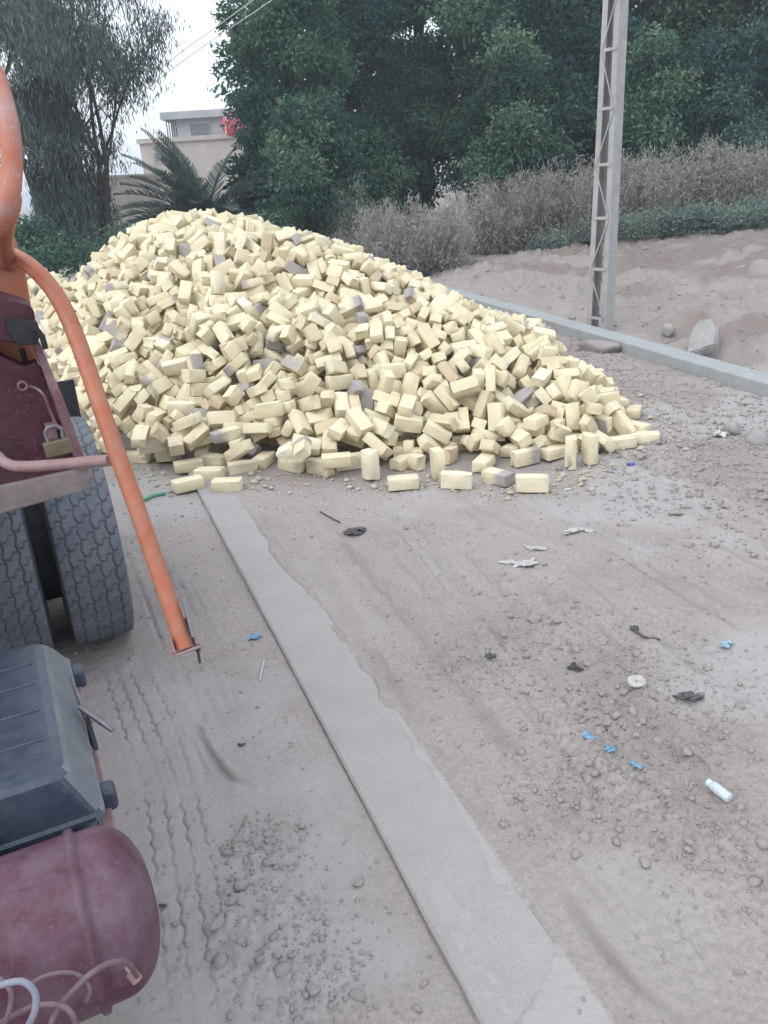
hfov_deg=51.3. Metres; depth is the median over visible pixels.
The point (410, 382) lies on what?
brick
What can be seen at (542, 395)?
brick
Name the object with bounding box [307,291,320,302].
brick
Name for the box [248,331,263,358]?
brick
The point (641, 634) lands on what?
stalk
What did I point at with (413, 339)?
brick
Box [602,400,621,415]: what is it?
brick
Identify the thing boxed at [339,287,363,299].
brick
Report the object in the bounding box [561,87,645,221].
shrub
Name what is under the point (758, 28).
broadleaf tree
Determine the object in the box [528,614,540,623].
stone
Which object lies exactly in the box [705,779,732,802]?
bottle
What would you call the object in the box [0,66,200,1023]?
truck
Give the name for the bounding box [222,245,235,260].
brick
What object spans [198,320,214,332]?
brick
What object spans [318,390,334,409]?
brick
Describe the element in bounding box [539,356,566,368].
brick
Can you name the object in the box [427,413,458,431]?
brick
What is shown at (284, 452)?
brick
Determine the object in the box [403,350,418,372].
brick
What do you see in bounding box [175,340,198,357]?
brick
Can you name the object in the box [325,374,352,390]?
brick
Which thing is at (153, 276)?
brick
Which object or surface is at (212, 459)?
brick
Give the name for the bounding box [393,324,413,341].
brick
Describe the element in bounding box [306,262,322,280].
brick
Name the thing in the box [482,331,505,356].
brick
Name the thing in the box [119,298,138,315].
brick
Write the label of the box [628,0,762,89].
broadleaf tree
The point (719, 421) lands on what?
stone
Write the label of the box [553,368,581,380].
brick
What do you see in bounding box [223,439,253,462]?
brick
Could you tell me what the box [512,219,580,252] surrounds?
weed clump
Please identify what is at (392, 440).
brick
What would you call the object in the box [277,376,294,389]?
brick
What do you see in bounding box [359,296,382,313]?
brick
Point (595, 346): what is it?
stone
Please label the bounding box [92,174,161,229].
garden wall
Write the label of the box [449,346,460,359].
brick
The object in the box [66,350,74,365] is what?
brick
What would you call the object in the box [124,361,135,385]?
brick
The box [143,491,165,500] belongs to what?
plastic tube
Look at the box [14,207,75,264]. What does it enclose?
green shrub
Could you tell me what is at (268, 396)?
brick
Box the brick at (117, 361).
[111,351,138,368]
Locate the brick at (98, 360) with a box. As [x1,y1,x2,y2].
[93,356,103,369]
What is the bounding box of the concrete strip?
[183,445,561,1023]
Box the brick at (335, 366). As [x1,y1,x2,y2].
[323,358,348,375]
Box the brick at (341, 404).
[334,392,349,416]
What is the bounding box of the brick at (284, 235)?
[275,227,295,243]
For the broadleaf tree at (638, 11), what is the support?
on the ground
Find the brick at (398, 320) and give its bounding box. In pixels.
[392,313,405,328]
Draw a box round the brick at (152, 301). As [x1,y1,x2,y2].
[146,290,169,308]
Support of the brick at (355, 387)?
on the brick heap
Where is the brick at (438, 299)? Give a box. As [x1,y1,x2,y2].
[428,294,446,307]
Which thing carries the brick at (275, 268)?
on the brick heap
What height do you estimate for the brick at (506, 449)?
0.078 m
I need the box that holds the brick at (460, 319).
[446,311,468,327]
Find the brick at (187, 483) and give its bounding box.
[171,474,204,493]
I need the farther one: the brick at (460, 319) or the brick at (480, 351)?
the brick at (460, 319)
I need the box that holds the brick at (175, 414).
[169,408,184,420]
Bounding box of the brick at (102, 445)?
[98,436,106,452]
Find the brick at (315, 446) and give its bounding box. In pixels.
[292,433,321,455]
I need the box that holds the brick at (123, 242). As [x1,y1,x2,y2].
[113,236,129,255]
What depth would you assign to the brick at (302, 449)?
5.58 m
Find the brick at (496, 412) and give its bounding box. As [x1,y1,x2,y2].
[487,402,504,430]
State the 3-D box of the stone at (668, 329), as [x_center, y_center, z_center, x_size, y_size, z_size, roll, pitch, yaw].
[3.421,-2.189,9.619,0.161,0.158,0.199,9,25,28]
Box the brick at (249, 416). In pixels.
[237,409,256,421]
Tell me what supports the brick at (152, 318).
on the brick heap
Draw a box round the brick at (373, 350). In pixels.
[367,344,393,361]
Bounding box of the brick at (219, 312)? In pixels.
[212,304,226,321]
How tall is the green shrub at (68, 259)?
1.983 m
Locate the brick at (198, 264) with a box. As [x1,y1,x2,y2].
[192,258,205,278]
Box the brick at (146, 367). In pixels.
[137,360,164,378]
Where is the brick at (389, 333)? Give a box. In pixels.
[384,326,394,340]
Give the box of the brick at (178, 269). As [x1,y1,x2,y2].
[168,259,190,279]
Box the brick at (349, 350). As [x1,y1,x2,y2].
[343,342,355,360]
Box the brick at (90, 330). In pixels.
[84,324,103,336]
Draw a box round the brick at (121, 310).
[113,304,131,328]
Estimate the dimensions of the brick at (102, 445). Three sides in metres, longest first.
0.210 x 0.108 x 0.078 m
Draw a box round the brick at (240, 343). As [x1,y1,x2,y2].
[219,336,248,356]
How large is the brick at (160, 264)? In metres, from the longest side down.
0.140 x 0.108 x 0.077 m
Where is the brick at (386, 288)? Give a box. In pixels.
[370,281,393,294]
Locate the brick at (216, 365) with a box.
[204,355,226,374]
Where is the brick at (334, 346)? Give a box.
[327,340,344,356]
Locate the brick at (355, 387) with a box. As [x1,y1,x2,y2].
[347,380,363,398]
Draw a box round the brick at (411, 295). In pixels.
[404,287,425,303]
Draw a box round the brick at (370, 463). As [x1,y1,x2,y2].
[361,448,379,479]
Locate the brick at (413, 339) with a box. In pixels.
[405,331,420,348]
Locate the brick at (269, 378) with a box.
[256,370,276,395]
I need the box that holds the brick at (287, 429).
[280,418,293,436]
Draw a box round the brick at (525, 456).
[510,446,540,467]
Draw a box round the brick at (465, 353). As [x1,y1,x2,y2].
[448,347,471,369]
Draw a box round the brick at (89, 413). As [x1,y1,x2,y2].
[86,398,107,417]
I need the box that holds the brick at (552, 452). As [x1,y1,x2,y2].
[540,443,564,460]
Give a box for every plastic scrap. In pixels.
[247,631,262,640]
[485,652,495,658]
[582,730,596,739]
[604,745,616,751]
[628,761,647,768]
[630,625,638,630]
[713,430,729,436]
[719,639,733,647]
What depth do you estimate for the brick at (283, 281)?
7.47 m
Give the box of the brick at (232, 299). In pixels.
[227,294,240,307]
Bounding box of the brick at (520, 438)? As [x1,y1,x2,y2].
[508,426,533,448]
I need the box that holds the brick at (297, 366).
[280,354,308,376]
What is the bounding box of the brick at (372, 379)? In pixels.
[365,368,378,389]
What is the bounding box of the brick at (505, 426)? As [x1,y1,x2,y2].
[495,416,516,436]
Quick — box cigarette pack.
[626,462,635,472]
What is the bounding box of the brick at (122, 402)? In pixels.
[112,388,135,415]
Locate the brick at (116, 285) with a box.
[105,281,128,291]
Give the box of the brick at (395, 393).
[391,390,400,409]
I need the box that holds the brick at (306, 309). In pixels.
[295,299,320,317]
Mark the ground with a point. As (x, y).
(601, 948)
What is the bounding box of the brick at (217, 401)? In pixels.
[207,393,227,409]
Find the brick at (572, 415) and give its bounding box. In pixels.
[563,402,579,430]
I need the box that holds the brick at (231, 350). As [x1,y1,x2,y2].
[222,341,240,361]
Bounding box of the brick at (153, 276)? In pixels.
[150,271,170,283]
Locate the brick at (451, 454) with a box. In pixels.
[442,445,457,464]
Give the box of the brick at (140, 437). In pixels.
[131,425,149,447]
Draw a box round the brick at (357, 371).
[349,364,367,379]
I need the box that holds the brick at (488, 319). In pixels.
[481,313,494,325]
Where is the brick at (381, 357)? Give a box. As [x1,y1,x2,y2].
[373,350,389,364]
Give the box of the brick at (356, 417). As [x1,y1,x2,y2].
[345,406,373,436]
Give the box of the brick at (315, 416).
[305,407,334,427]
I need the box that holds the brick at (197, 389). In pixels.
[190,383,210,395]
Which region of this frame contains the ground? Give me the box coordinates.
[19,182,767,1023]
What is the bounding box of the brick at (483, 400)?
[473,390,494,419]
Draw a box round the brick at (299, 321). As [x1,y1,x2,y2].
[293,313,306,329]
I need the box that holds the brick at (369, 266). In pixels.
[360,258,377,275]
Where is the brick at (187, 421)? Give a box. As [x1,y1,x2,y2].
[172,411,203,431]
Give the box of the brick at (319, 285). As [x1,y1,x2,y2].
[312,279,336,293]
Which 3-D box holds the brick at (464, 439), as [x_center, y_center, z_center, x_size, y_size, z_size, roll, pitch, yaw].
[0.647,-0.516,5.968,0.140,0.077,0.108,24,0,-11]
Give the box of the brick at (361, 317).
[356,312,367,324]
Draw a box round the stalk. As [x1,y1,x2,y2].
[634,629,659,640]
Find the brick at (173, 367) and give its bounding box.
[161,357,187,376]
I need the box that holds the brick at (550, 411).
[531,403,556,418]
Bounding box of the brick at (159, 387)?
[146,376,173,398]
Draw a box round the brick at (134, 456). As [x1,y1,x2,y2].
[126,450,152,463]
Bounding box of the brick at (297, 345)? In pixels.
[285,334,303,355]
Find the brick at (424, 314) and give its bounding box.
[417,305,430,322]
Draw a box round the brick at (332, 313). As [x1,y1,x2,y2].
[323,304,345,327]
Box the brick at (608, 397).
[595,390,620,406]
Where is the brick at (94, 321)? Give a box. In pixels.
[80,316,100,327]
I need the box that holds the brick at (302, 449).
[293,436,311,462]
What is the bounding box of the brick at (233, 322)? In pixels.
[224,312,245,331]
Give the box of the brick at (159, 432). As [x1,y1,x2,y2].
[151,421,168,442]
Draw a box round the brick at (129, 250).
[118,243,137,262]
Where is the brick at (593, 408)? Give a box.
[584,402,602,414]
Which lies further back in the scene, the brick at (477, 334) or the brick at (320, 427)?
the brick at (477, 334)
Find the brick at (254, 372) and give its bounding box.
[246,363,262,382]
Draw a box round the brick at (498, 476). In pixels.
[481,466,514,486]
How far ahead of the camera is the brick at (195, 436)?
5.99 m
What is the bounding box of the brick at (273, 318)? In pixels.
[265,311,290,325]
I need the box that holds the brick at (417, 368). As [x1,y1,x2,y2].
[411,360,429,382]
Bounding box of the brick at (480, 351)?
[470,343,493,359]
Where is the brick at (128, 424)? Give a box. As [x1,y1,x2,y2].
[119,414,135,433]
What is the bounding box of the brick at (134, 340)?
[123,326,147,351]
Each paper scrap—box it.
[498,557,537,567]
[524,544,547,550]
[563,526,594,533]
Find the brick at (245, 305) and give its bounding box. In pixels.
[237,297,255,315]
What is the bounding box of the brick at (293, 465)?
[277,458,305,473]
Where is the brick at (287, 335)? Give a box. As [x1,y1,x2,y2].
[279,325,295,344]
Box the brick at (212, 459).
[199,452,226,465]
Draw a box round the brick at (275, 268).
[266,261,283,275]
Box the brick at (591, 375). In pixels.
[582,367,600,385]
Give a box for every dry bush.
[58,264,84,279]
[321,199,406,255]
[345,195,445,276]
[382,184,483,276]
[450,169,543,256]
[472,159,575,250]
[520,150,605,241]
[569,151,661,218]
[619,134,709,221]
[644,133,737,209]
[678,131,767,211]
[719,133,767,206]
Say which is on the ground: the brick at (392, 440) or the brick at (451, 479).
the brick at (451, 479)
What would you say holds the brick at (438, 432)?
on the brick heap
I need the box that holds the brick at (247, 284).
[241,276,264,290]
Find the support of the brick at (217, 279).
on the brick heap
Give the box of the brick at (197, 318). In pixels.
[187,311,206,336]
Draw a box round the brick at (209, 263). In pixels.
[203,254,214,273]
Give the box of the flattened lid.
[627,675,645,687]
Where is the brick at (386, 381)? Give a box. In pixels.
[377,369,394,393]
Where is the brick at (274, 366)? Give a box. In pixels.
[259,361,280,380]
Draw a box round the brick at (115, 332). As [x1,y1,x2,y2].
[105,321,129,340]
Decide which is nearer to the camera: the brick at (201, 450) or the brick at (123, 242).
the brick at (201, 450)
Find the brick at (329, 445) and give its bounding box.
[322,430,336,452]
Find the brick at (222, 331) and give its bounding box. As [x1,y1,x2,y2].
[211,321,234,343]
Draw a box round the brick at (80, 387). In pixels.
[75,384,85,392]
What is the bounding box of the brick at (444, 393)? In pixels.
[434,384,459,410]
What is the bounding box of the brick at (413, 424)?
[393,413,422,433]
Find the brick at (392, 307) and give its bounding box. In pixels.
[383,301,406,313]
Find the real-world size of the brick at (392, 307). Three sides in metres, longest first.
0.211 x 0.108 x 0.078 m
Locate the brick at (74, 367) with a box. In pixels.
[71,359,78,372]
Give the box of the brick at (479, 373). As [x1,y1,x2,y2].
[472,368,484,397]
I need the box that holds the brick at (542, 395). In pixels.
[534,386,551,403]
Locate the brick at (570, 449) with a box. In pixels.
[564,435,576,466]
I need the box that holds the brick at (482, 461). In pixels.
[472,452,495,472]
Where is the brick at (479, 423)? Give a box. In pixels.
[471,417,486,429]
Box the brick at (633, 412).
[626,404,641,419]
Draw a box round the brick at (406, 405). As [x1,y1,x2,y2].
[397,394,416,417]
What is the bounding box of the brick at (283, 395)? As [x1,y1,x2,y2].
[275,388,290,401]
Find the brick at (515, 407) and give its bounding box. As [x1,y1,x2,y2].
[502,395,529,418]
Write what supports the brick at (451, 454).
on the ground
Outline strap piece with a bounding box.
[567,661,583,670]
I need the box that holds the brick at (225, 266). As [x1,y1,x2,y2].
[212,258,235,274]
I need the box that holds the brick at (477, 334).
[467,328,484,343]
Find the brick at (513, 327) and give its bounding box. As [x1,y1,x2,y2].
[497,311,520,336]
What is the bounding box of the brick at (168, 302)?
[157,293,177,310]
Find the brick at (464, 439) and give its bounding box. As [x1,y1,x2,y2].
[459,435,479,450]
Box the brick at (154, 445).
[137,437,166,454]
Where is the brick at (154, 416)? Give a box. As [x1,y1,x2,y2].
[144,408,166,427]
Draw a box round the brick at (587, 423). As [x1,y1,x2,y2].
[579,414,598,432]
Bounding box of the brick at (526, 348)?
[519,337,543,353]
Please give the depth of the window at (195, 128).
42.03 m
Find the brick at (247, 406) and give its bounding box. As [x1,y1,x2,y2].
[241,395,262,412]
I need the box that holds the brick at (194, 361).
[185,353,207,377]
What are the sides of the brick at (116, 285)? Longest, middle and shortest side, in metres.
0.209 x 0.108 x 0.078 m
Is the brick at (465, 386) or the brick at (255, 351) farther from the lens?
the brick at (255, 351)
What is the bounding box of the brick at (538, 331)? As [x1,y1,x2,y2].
[531,326,555,342]
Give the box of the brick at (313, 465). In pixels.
[306,457,334,477]
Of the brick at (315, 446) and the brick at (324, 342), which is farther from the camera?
the brick at (324, 342)
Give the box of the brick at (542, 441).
[530,435,555,447]
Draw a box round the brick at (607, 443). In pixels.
[595,430,617,452]
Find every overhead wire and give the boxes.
[83,0,252,130]
[95,0,271,128]
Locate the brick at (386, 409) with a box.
[374,401,396,420]
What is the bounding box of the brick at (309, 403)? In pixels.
[297,395,321,412]
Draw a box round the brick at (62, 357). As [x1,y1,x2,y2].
[56,345,70,366]
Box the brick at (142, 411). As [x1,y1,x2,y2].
[134,403,153,419]
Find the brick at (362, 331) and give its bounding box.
[355,323,369,339]
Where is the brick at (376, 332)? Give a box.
[370,321,383,343]
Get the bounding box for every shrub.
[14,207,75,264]
[14,227,98,277]
[88,222,131,251]
[221,133,286,213]
[255,208,302,230]
[316,169,379,242]
[323,115,445,233]
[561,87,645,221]
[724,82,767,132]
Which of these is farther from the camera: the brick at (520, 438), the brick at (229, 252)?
the brick at (229, 252)
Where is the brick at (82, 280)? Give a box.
[72,272,90,289]
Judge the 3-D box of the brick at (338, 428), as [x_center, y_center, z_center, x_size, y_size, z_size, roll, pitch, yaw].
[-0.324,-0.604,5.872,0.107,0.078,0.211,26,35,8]
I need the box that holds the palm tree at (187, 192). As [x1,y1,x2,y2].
[111,127,270,228]
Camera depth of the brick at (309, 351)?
6.65 m
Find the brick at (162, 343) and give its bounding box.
[153,335,175,351]
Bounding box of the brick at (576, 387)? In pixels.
[565,379,586,404]
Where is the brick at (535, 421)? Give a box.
[523,413,548,430]
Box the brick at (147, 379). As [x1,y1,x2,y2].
[140,371,157,389]
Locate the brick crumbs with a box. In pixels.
[105,366,707,511]
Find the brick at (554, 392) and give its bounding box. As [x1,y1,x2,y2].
[545,383,563,400]
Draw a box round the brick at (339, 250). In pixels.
[332,244,353,256]
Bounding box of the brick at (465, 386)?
[450,374,480,398]
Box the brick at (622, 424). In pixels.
[610,409,635,434]
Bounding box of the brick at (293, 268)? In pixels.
[283,260,307,275]
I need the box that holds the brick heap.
[26,208,650,461]
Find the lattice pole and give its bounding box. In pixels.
[586,0,628,330]
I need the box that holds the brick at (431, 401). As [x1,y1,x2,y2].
[420,390,448,414]
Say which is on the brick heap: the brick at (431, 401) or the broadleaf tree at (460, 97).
the brick at (431, 401)
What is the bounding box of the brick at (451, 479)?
[440,470,472,489]
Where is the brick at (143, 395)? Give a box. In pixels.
[133,388,150,405]
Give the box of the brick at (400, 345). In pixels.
[392,336,407,358]
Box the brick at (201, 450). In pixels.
[194,443,211,456]
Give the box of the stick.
[319,511,339,522]
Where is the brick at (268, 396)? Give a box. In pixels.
[260,390,276,402]
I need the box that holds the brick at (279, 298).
[268,291,285,305]
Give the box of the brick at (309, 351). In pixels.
[304,347,317,362]
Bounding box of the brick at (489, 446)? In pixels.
[479,439,500,455]
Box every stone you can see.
[208,912,223,931]
[225,896,236,904]
[305,983,320,996]
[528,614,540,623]
[541,619,551,625]
[556,796,563,803]
[578,340,620,353]
[603,720,611,725]
[628,707,636,715]
[635,453,644,459]
[639,855,649,867]
[662,323,674,336]
[668,509,683,514]
[676,291,688,295]
[681,746,691,755]
[715,419,722,424]
[722,421,740,434]
[736,802,744,811]
[744,427,767,445]
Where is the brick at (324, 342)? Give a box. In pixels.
[319,336,348,350]
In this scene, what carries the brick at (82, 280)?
on the brick heap
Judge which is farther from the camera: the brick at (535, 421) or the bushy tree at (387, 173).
the bushy tree at (387, 173)
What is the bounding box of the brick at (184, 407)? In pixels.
[167,400,194,416]
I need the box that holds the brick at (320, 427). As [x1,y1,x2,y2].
[313,417,338,436]
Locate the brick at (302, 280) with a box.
[292,274,316,286]
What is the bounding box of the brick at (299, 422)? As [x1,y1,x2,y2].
[288,408,312,435]
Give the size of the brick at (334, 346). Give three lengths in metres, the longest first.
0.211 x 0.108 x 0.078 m
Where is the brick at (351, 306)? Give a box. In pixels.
[338,295,363,317]
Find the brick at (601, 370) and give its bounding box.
[595,368,604,373]
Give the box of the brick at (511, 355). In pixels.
[501,346,520,363]
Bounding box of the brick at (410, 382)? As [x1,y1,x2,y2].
[400,372,419,395]
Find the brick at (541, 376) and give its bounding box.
[530,367,552,387]
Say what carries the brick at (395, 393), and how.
on the brick heap
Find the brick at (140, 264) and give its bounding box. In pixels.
[131,255,149,273]
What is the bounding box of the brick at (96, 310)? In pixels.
[85,295,105,317]
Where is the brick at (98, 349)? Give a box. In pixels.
[90,342,107,356]
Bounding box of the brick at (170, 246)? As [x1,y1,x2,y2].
[164,238,177,254]
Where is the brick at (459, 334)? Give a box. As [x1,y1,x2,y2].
[450,327,466,341]
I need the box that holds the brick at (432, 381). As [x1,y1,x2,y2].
[422,373,442,391]
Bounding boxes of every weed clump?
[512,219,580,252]
[557,207,624,242]
[604,204,676,238]
[640,197,720,235]
[689,192,767,234]
[718,189,767,227]
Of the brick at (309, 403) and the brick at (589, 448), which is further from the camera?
the brick at (309, 403)
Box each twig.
[225,815,246,855]
[489,626,506,651]
[657,727,676,761]
[692,752,710,770]
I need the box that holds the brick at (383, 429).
[371,417,394,439]
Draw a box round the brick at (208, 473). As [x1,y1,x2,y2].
[193,466,225,480]
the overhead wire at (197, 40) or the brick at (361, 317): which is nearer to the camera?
the brick at (361, 317)
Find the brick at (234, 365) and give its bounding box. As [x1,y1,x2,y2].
[223,351,247,376]
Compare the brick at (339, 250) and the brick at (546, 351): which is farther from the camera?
the brick at (339, 250)
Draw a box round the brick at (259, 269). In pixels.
[251,262,268,277]
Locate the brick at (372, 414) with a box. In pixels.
[363,408,390,423]
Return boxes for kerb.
[437,283,767,396]
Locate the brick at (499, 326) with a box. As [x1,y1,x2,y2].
[482,321,507,334]
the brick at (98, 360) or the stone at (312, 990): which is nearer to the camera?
the stone at (312, 990)
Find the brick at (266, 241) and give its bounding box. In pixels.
[261,232,272,254]
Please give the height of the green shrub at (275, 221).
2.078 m
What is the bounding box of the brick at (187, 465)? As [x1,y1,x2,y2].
[173,457,203,473]
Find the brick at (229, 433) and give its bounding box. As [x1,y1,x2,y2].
[209,425,240,443]
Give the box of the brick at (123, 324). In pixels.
[116,315,130,333]
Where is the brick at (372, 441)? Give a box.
[362,431,393,457]
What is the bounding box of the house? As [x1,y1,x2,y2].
[136,108,243,204]
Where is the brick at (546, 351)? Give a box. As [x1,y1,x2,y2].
[537,345,557,358]
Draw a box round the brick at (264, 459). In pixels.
[251,451,276,468]
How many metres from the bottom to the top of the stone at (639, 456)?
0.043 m
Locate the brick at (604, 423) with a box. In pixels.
[593,415,611,432]
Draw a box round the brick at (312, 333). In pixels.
[303,323,322,343]
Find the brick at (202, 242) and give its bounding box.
[190,235,211,252]
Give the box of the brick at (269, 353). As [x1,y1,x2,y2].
[259,346,284,362]
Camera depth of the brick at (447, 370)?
6.26 m
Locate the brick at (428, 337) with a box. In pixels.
[416,322,439,349]
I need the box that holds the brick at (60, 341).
[51,335,68,348]
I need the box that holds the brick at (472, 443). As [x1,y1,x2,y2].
[465,431,484,452]
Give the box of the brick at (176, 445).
[167,435,184,455]
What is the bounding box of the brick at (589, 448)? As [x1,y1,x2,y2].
[581,432,598,465]
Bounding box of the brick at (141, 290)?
[134,284,154,297]
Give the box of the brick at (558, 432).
[547,422,571,441]
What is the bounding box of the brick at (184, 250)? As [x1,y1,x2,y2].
[177,243,190,257]
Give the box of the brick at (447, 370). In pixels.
[437,361,460,382]
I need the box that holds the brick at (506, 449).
[500,443,519,457]
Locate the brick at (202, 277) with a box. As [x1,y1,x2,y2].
[196,271,210,284]
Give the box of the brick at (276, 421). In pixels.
[263,413,287,426]
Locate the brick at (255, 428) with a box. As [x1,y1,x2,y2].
[242,423,273,434]
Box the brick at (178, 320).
[170,314,187,326]
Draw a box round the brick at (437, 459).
[429,447,444,480]
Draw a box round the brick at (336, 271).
[326,264,348,278]
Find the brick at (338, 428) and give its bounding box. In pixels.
[327,417,350,440]
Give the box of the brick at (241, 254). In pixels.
[234,247,248,261]
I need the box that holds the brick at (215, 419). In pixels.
[206,410,235,427]
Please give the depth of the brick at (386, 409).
5.99 m
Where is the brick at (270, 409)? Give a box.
[254,400,284,419]
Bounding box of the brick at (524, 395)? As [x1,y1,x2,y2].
[513,386,533,404]
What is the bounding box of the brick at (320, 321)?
[306,312,332,329]
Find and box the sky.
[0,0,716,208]
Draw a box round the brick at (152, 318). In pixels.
[143,310,162,326]
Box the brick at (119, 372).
[113,358,139,382]
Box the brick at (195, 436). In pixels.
[183,422,209,450]
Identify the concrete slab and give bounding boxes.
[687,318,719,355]
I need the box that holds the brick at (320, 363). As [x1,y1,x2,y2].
[314,352,341,371]
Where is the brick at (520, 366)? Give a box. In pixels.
[511,353,529,380]
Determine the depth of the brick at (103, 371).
6.89 m
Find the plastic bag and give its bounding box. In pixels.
[342,526,366,534]
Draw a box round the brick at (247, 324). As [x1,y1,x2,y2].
[238,314,257,334]
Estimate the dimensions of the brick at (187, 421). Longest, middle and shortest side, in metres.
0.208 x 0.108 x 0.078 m
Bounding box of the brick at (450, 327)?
[441,321,458,334]
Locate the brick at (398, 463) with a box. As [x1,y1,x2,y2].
[389,453,409,471]
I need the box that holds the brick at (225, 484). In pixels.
[211,477,243,492]
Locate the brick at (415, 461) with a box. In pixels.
[407,452,425,471]
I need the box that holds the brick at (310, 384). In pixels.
[297,371,320,398]
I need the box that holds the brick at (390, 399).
[372,389,400,409]
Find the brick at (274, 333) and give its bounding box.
[266,324,284,341]
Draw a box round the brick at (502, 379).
[483,365,510,388]
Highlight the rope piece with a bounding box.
[673,691,704,700]
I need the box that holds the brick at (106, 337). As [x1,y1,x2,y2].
[97,331,112,345]
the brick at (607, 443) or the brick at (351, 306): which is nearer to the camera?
the brick at (607, 443)
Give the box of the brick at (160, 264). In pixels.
[153,257,166,271]
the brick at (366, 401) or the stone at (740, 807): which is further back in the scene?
the brick at (366, 401)
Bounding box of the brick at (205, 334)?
[196,325,220,349]
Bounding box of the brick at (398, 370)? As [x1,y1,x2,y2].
[379,362,405,377]
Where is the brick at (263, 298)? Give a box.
[254,292,274,306]
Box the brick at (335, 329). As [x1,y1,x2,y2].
[324,323,350,339]
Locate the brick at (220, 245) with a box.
[213,232,226,254]
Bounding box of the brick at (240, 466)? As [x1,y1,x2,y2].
[227,459,257,474]
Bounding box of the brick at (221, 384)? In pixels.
[203,376,230,398]
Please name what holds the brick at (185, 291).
on the brick heap
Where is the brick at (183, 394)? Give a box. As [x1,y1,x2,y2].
[176,383,194,400]
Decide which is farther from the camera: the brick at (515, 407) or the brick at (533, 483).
the brick at (515, 407)
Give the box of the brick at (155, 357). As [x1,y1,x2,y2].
[148,349,163,365]
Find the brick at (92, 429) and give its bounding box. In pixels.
[86,421,95,433]
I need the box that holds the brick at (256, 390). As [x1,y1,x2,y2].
[246,381,267,398]
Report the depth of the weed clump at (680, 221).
17.07 m
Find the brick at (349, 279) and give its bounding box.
[341,271,359,287]
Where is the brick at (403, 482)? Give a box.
[387,473,418,490]
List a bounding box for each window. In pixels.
[152,151,161,162]
[188,121,211,135]
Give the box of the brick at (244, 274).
[233,268,253,291]
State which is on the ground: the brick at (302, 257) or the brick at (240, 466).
the brick at (240, 466)
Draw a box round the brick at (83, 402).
[78,393,90,408]
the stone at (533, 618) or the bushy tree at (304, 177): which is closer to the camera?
the stone at (533, 618)
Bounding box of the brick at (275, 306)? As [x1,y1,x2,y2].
[266,300,293,319]
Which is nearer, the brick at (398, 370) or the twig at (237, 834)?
the twig at (237, 834)
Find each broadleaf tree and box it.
[207,0,401,197]
[208,0,363,234]
[294,0,461,161]
[343,0,488,166]
[370,0,541,217]
[443,1,628,158]
[469,0,648,213]
[521,0,707,90]
[546,0,759,172]
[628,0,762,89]
[639,0,767,199]
[736,0,767,162]
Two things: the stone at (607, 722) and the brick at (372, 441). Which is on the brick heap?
the brick at (372, 441)
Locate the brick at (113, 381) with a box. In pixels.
[105,372,119,388]
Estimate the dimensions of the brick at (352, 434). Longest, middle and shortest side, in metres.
0.211 x 0.107 x 0.078 m
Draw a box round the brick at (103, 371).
[98,366,110,383]
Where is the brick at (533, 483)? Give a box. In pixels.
[516,473,548,492]
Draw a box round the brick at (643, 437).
[631,431,659,443]
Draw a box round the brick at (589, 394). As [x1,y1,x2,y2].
[578,387,600,403]
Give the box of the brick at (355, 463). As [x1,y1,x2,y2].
[335,451,361,471]
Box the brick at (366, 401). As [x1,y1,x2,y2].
[360,387,374,410]
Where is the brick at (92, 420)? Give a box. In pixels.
[89,415,121,427]
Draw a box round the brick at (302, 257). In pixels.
[296,247,308,268]
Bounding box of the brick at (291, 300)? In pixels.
[282,294,297,309]
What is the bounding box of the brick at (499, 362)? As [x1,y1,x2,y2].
[489,353,508,370]
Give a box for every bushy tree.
[246,85,380,242]
[339,109,418,221]
[442,10,590,244]
[592,16,712,206]
[649,22,767,205]
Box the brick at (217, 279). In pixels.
[210,271,224,294]
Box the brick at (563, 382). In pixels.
[556,375,571,402]
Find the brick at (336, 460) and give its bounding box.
[321,451,351,468]
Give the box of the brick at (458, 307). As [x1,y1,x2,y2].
[448,302,474,325]
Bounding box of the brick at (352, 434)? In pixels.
[345,416,371,442]
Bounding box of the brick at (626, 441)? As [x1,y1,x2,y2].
[611,434,636,449]
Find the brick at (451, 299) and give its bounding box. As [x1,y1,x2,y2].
[441,289,460,312]
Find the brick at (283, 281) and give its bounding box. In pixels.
[275,272,294,291]
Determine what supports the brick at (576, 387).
on the brick heap
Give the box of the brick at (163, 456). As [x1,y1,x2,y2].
[155,446,182,461]
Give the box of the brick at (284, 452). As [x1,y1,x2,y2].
[276,441,293,462]
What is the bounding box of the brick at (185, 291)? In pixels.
[178,280,192,303]
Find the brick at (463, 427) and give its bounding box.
[456,419,469,433]
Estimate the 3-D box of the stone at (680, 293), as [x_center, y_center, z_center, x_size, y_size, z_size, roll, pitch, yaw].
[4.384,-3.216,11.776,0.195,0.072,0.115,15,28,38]
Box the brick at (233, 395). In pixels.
[222,385,244,405]
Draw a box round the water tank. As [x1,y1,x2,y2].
[221,113,242,136]
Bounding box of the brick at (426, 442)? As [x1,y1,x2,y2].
[417,433,442,453]
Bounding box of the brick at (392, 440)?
[374,431,398,445]
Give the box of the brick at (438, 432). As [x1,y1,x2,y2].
[422,419,451,444]
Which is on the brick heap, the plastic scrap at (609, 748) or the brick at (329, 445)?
the brick at (329, 445)
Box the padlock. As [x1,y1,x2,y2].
[42,424,72,457]
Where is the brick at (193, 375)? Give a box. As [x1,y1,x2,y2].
[181,369,205,382]
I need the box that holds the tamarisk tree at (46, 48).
[0,0,191,261]
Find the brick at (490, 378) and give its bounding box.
[485,365,495,395]
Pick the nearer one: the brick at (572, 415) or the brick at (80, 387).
the brick at (572, 415)
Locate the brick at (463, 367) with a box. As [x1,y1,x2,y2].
[455,358,471,376]
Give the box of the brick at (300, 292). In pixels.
[291,287,315,299]

